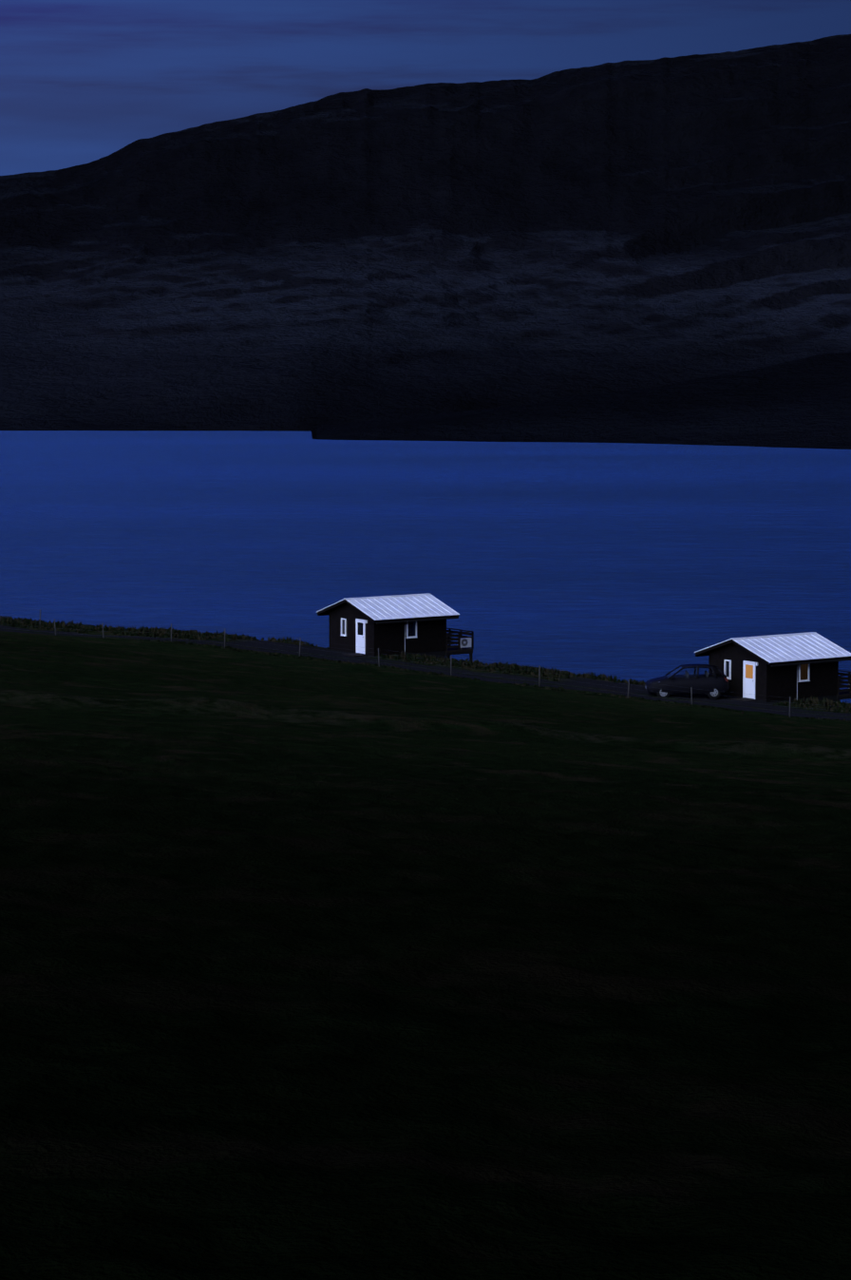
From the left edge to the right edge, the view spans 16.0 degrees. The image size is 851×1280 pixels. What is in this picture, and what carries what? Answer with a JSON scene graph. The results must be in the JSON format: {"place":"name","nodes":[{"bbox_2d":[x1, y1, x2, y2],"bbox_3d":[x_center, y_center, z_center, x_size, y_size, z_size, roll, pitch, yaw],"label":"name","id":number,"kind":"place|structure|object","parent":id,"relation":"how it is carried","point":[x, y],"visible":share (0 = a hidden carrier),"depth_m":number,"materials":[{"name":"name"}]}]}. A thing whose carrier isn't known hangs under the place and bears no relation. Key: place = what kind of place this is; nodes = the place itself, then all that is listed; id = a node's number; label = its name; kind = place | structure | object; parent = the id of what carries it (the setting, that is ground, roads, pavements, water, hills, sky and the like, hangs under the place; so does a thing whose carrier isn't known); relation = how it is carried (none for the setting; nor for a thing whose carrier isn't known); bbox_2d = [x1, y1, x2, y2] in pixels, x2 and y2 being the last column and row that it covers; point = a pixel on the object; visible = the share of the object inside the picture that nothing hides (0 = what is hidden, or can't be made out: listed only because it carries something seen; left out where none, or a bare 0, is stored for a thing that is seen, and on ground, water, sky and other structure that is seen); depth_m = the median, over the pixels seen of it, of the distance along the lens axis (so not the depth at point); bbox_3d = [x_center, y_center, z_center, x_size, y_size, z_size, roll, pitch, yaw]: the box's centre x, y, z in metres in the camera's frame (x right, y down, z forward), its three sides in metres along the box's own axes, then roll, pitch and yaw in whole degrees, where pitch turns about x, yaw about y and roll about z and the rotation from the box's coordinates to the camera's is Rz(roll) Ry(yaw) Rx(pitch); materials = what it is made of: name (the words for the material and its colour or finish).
{"place":"outdoors","nodes":[
{"label":"outdoors","id":0,"kind":"place"},
{"bbox_2d":[0,620,850,1279],"bbox_3d":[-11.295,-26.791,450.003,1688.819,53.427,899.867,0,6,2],"label":"terrain","id":1,"kind":"structure","parent":0,"point":[315,968],"depth_m":22.76,"materials":[{"name":"green plant"}]},
{"bbox_2d":[316,592,474,660],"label":"cabin","id":2,"kind":"object","parent":1,"relation":"on","point":[410,624],"visible":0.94,"depth_m":181.60,"materials":[{"name":"brown wood"}]},
{"bbox_2d":[2,616,846,717],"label":"fence","id":3,"kind":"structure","parent":1,"relation":"on","point":[539,676],"depth_m":170.51,"materials":[{"name":"brown wood"}]},
{"bbox_2d":[0,615,850,721],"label":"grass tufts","id":4,"kind":"object","parent":1,"relation":"on","point":[467,663],"visible":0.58,"depth_m":177.71,"materials":[{"name":"plant"}]},
{"bbox_2d":[645,664,728,699],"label":"hatchback car","id":5,"kind":"object","parent":1,"relation":"on","point":[707,682],"visible":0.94,"depth_m":165.94,"materials":[{"name":"black paint"}]},
{"bbox_2d":[694,631,850,702],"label":"cabin","id":6,"kind":"object","parent":1,"relation":"on","point":[773,668],"visible":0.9,"depth_m":166.86,"materials":[{"name":"brown wood"}]},
{"bbox_2d":[0,34,850,449],"bbox_3d":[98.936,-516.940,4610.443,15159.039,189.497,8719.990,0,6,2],"label":"mountain terrain","id":7,"kind":"structure","parent":0,"point":[658,251],"depth_m":949.62,"materials":[{"name":"black stone"}]},
{"bbox_2d":[0,430,850,703],"bbox_3d":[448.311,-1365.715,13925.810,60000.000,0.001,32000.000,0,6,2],"label":"fjord water","id":8,"kind":"structure","parent":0,"point":[640,562],"depth_m":366.81,"materials":[{"name":"blue liquid"}]},
{"bbox_2d":[0,0,850,175],"label":"sky","id":9,"kind":"structure","parent":0,"point":[82,82],"materials":[{"name":"blue"}]}
]}

